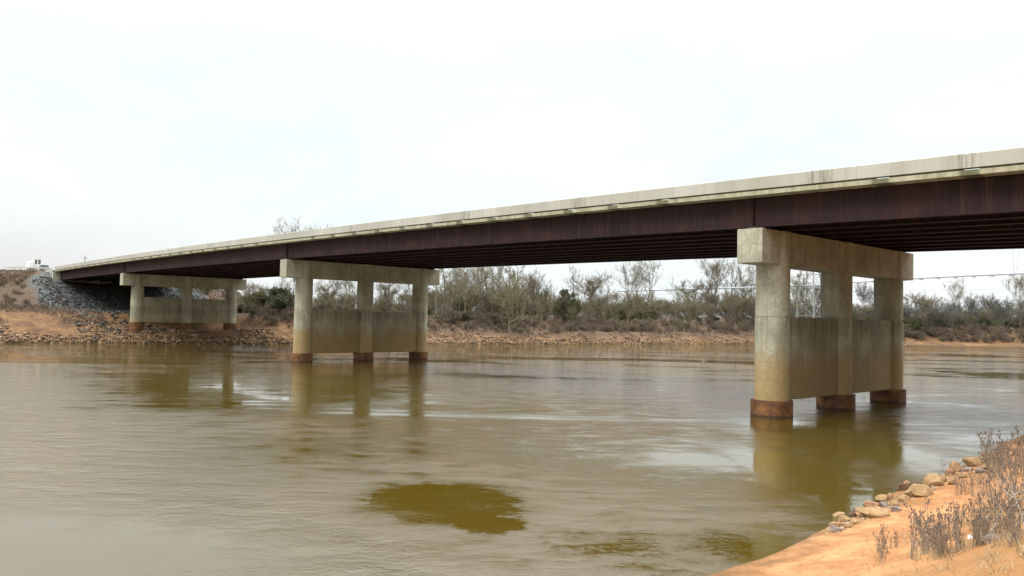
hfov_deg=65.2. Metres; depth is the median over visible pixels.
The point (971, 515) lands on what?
dry weed
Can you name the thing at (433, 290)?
bare tree
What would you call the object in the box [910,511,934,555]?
dry weed
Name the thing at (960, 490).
dry weed
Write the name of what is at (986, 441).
dry weed
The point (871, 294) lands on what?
bare tree
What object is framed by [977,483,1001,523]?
dry weed
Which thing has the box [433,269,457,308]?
bare tree
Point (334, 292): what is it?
bare tree
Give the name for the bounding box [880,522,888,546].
dry weed
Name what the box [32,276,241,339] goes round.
riprap
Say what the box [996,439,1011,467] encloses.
dry weed
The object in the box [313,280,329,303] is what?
bare tree
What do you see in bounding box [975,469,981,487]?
dry weed
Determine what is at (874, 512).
boulder
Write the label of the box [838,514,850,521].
boulder
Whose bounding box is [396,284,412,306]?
bare tree
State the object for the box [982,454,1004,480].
dry weed
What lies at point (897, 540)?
dry weed
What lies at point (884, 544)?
dry weed
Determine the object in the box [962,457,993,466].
boulder
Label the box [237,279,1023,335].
woodland
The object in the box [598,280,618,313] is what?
bare tree
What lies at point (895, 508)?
boulder
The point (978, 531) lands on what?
dry weed
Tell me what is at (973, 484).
dry weed
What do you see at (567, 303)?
evergreen tree
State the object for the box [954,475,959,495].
dry weed
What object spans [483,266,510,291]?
bare tree
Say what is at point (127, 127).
sky
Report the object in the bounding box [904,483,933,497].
boulder
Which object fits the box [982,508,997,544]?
dry weed
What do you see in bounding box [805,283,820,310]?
bare tree
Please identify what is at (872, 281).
pipeline bridge
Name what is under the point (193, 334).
riprap
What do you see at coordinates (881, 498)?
boulder
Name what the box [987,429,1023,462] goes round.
dry weed
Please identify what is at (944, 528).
dry weed
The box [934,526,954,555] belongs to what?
dry weed
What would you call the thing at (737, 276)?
bare tree
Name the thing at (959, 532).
dry weed
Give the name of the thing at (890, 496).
boulder
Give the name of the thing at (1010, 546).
dry weed
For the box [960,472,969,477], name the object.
boulder
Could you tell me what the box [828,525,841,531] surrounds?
boulder
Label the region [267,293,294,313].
shrub
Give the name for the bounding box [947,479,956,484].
boulder
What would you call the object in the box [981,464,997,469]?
boulder
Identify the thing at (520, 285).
bare tree
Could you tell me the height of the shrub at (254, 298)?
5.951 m
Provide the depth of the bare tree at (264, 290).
198.40 m
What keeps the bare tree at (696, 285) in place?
on the bank at (32, 323)
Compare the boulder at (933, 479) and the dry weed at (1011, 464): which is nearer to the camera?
the dry weed at (1011, 464)
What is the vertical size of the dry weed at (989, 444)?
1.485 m
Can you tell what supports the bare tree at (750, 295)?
on the bank at (32, 323)
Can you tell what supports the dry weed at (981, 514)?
on the bank at (821, 553)
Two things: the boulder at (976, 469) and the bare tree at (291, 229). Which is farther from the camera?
the bare tree at (291, 229)
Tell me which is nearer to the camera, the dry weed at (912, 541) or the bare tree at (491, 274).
the dry weed at (912, 541)
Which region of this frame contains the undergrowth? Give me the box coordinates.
[0,274,1023,342]
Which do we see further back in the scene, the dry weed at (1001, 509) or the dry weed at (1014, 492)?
the dry weed at (1014, 492)
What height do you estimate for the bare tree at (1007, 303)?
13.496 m
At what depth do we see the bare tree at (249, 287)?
192.08 m
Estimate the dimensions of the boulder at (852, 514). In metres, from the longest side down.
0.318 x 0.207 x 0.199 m
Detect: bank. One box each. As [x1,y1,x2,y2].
[0,270,1023,347]
[708,433,1023,575]
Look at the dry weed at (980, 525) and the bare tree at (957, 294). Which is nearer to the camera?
the dry weed at (980, 525)
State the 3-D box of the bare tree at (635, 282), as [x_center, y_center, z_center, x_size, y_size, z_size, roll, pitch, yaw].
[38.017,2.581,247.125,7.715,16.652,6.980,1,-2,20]
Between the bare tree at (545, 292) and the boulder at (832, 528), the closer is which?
the boulder at (832, 528)
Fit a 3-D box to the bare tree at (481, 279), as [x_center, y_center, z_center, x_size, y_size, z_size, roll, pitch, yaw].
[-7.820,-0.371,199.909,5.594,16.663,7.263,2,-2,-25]
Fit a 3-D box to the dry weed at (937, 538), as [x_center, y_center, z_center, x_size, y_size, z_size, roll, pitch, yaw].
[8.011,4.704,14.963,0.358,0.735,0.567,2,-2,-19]
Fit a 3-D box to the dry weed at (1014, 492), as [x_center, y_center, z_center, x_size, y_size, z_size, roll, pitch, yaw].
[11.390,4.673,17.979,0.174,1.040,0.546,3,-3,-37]
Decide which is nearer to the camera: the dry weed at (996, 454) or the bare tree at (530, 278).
the dry weed at (996, 454)
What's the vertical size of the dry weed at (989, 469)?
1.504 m
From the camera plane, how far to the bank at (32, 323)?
171.12 m
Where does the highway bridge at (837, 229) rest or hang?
on the bank at (32, 323)
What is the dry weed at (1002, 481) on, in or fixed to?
on the bank at (821, 553)
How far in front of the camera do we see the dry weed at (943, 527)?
15.47 m
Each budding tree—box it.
[336,281,356,308]
[491,266,538,335]
[790,272,818,316]
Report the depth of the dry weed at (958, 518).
17.70 m
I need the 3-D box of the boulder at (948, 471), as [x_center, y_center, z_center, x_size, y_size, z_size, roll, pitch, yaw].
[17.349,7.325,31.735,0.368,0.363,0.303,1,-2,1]
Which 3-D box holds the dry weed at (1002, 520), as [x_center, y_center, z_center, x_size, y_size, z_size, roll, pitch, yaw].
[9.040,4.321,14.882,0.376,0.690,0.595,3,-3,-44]
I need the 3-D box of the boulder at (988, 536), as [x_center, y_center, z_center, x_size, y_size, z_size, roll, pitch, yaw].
[8.716,4.587,14.589,0.332,0.267,0.237,-5,1,11]
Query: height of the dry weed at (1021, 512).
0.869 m
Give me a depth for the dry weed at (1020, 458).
27.29 m
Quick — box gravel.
[825,454,999,535]
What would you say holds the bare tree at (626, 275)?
on the bank at (32, 323)
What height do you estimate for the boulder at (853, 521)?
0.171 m
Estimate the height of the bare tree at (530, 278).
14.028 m
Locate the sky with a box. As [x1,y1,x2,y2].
[0,0,1023,317]
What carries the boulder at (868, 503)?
on the bank at (821, 553)
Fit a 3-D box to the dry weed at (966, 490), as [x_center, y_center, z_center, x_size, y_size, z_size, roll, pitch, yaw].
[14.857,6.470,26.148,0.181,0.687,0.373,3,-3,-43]
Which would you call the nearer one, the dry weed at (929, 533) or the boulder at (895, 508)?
the dry weed at (929, 533)
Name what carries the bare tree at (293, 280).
on the bank at (32, 323)
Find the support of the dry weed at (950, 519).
on the bank at (821, 553)
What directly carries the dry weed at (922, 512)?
on the bank at (821, 553)
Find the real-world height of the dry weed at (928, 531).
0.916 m
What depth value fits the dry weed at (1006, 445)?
29.17 m
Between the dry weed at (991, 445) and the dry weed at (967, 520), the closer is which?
the dry weed at (967, 520)
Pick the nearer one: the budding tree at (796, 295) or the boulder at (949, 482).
the boulder at (949, 482)
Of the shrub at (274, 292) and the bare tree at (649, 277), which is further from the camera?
the bare tree at (649, 277)
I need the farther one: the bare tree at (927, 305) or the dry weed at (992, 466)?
the bare tree at (927, 305)
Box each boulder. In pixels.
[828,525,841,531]
[833,511,844,516]
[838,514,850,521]
[848,512,856,517]
[850,519,856,523]
[855,507,890,517]
[863,500,879,506]
[875,494,886,501]
[879,502,887,506]
[887,493,893,499]
[889,500,899,505]
[889,506,901,511]
[897,483,907,490]
[898,494,910,501]
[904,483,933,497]
[923,473,943,486]
[945,468,953,474]
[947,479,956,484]
[949,461,960,471]
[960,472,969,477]
[961,466,972,471]
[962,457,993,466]
[974,468,986,472]
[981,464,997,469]
[981,533,1000,544]
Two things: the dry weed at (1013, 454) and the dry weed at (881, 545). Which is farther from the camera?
the dry weed at (1013, 454)
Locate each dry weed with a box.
[870,529,881,550]
[871,547,888,564]
[875,536,886,556]
[878,537,889,555]
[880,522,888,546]
[895,532,901,546]
[897,496,931,534]
[908,513,918,555]
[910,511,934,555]
[911,509,938,553]
[917,522,947,547]
[918,513,933,548]
[919,521,949,555]
[929,519,949,554]
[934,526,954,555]
[935,513,951,552]
[935,536,955,555]
[936,503,967,552]
[937,515,952,547]
[938,501,965,538]
[946,502,966,546]
[953,502,959,539]
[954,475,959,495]
[956,480,968,494]
[963,477,972,494]
[964,506,980,527]
[965,491,978,518]
[966,508,991,531]
[967,502,985,545]
[969,474,974,495]
[970,493,996,536]
[971,510,983,544]
[971,523,986,544]
[975,451,994,497]
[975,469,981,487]
[976,429,992,458]
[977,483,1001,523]
[977,492,1002,532]
[978,432,1003,464]
[978,497,1005,537]
[979,431,1004,460]
[979,441,999,471]
[982,430,1007,455]
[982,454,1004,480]
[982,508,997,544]
[983,465,1015,499]
[983,475,1011,512]
[983,505,1015,534]
[984,459,1007,477]
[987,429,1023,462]
[988,490,1011,535]
[992,440,1014,479]
[994,439,1020,473]
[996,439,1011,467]
[996,491,1023,538]
[999,471,1023,503]
[1000,461,1023,490]
[1002,504,1023,544]
[1004,524,1017,547]
[1005,520,1017,542]
[1007,454,1019,479]
[1008,472,1023,513]
[1009,436,1023,475]
[1012,446,1021,473]
[1013,425,1023,460]
[1014,447,1023,470]
[1019,432,1023,473]
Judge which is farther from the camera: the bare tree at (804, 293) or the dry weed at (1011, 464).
the bare tree at (804, 293)
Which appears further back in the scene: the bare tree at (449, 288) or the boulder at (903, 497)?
the bare tree at (449, 288)
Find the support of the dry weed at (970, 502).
on the bank at (821, 553)
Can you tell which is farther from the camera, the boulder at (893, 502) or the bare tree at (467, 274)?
the bare tree at (467, 274)
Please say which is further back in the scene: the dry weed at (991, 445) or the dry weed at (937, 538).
the dry weed at (991, 445)
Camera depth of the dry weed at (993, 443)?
33.97 m
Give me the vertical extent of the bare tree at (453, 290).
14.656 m
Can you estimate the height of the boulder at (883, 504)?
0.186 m
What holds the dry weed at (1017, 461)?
on the bank at (821, 553)
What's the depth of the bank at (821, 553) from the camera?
19.14 m
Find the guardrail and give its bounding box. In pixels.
[5,267,51,270]
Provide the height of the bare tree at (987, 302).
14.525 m
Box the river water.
[0,343,1023,575]
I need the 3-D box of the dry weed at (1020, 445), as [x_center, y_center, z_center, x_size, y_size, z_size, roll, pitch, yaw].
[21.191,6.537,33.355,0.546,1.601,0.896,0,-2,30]
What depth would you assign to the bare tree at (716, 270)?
266.07 m
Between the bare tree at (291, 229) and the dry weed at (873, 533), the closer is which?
the dry weed at (873, 533)
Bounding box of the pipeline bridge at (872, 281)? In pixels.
[617,249,1023,317]
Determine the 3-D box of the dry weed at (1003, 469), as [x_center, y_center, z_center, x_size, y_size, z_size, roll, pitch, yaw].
[13.613,5.431,22.425,0.780,1.220,1.234,1,-2,7]
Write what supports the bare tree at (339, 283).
on the bank at (32, 323)
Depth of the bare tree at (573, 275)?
235.33 m
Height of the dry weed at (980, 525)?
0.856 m
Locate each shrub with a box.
[241,288,267,308]
[258,284,293,311]
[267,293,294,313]
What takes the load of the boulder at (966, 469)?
on the bank at (821, 553)
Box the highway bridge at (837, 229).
[45,147,1023,417]
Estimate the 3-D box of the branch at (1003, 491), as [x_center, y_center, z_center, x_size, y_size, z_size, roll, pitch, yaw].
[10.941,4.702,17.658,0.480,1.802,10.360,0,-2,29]
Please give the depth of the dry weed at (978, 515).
14.74 m
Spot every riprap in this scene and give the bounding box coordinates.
[0,321,908,345]
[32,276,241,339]
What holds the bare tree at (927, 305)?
on the bank at (32, 323)
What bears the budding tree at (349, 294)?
on the bank at (32, 323)
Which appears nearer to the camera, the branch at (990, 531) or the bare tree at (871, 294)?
the branch at (990, 531)
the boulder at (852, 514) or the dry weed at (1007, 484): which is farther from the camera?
the boulder at (852, 514)
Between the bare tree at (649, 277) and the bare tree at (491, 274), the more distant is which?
the bare tree at (649, 277)
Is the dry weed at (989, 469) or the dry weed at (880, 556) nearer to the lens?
the dry weed at (880, 556)
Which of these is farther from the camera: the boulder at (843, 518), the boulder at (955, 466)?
the boulder at (955, 466)
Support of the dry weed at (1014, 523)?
on the bank at (821, 553)
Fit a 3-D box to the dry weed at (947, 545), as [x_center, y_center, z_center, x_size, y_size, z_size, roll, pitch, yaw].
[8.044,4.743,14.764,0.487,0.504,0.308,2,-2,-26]
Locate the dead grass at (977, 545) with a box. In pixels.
[862,460,1023,575]
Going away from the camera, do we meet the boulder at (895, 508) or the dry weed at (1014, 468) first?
the dry weed at (1014, 468)
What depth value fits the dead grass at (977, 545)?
14.78 m
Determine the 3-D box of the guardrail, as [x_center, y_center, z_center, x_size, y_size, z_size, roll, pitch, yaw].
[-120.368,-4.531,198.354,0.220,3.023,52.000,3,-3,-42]
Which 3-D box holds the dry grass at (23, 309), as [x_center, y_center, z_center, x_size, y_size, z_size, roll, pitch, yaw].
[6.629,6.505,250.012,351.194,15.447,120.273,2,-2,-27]
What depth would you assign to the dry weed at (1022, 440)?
28.15 m
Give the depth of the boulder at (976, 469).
30.96 m
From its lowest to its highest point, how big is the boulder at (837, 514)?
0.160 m
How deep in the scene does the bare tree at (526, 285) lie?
226.97 m
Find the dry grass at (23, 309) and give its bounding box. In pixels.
[0,269,1022,342]
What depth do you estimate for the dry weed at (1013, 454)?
28.07 m
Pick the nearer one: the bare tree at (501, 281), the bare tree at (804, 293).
the bare tree at (501, 281)
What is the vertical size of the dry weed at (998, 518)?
0.822 m
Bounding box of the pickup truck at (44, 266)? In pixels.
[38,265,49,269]
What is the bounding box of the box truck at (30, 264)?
[26,261,36,269]
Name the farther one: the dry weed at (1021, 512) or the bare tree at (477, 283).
the bare tree at (477, 283)
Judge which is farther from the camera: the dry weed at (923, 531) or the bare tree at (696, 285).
the bare tree at (696, 285)
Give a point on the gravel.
(897, 500)
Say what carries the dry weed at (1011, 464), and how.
on the bank at (821, 553)
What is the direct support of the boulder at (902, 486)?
on the bank at (821, 553)
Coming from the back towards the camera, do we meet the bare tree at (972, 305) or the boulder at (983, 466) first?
the bare tree at (972, 305)
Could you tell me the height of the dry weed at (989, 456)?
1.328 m
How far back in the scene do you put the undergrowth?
207.03 m
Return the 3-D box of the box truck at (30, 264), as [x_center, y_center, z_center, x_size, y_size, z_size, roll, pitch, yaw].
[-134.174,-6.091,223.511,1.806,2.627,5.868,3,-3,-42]
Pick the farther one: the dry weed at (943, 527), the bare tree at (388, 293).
the bare tree at (388, 293)
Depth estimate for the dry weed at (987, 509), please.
16.66 m
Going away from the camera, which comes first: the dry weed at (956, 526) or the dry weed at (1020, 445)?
the dry weed at (956, 526)
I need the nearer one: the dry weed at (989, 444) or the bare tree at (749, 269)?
the dry weed at (989, 444)
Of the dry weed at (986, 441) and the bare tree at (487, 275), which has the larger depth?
the bare tree at (487, 275)
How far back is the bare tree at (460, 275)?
194.03 m
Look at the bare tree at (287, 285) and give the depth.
203.65 m
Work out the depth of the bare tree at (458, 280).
202.67 m
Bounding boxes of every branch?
[984,482,1023,533]
[994,469,1023,514]
[1007,470,1023,526]
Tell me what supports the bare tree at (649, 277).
on the bank at (32, 323)
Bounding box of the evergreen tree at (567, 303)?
[552,289,576,320]
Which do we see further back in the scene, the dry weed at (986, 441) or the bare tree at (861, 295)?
the bare tree at (861, 295)
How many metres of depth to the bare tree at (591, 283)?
236.32 m
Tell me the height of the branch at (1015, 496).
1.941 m
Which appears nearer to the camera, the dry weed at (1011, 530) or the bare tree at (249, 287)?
the dry weed at (1011, 530)
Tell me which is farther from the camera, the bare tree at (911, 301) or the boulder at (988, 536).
the bare tree at (911, 301)
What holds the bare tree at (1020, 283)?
on the bank at (32, 323)
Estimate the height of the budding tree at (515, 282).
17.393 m
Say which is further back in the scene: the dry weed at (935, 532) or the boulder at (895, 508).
the boulder at (895, 508)
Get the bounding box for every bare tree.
[242,281,262,296]
[256,281,273,293]
[272,218,314,313]
[275,216,338,292]
[276,278,293,291]
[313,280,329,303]
[314,282,341,302]
[324,280,355,298]
[374,283,401,310]
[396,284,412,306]
[431,269,444,318]
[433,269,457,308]
[439,274,473,305]
[440,268,467,314]
[441,267,484,298]
[447,268,478,312]
[448,268,470,298]
[465,267,496,311]
[470,267,488,312]
[480,267,500,318]
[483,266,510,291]
[484,267,503,309]
[489,266,513,317]
[510,266,525,312]
[513,270,542,316]
[517,271,546,317]
[519,275,555,320]
[561,265,582,316]
[570,269,612,319]
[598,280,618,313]
[613,261,648,305]
[627,272,644,320]
[629,260,663,302]
[660,274,727,321]
[695,258,736,320]
[719,260,745,315]
[727,264,755,321]
[732,275,755,317]
[791,278,820,311]
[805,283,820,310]
[853,278,873,311]
[854,285,873,307]
[903,292,934,316]
[912,291,942,323]
[942,277,969,325]
[963,297,982,311]
[975,293,1013,326]
[993,296,1018,329]
[1001,267,1023,329]
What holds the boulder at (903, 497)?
on the bank at (821, 553)

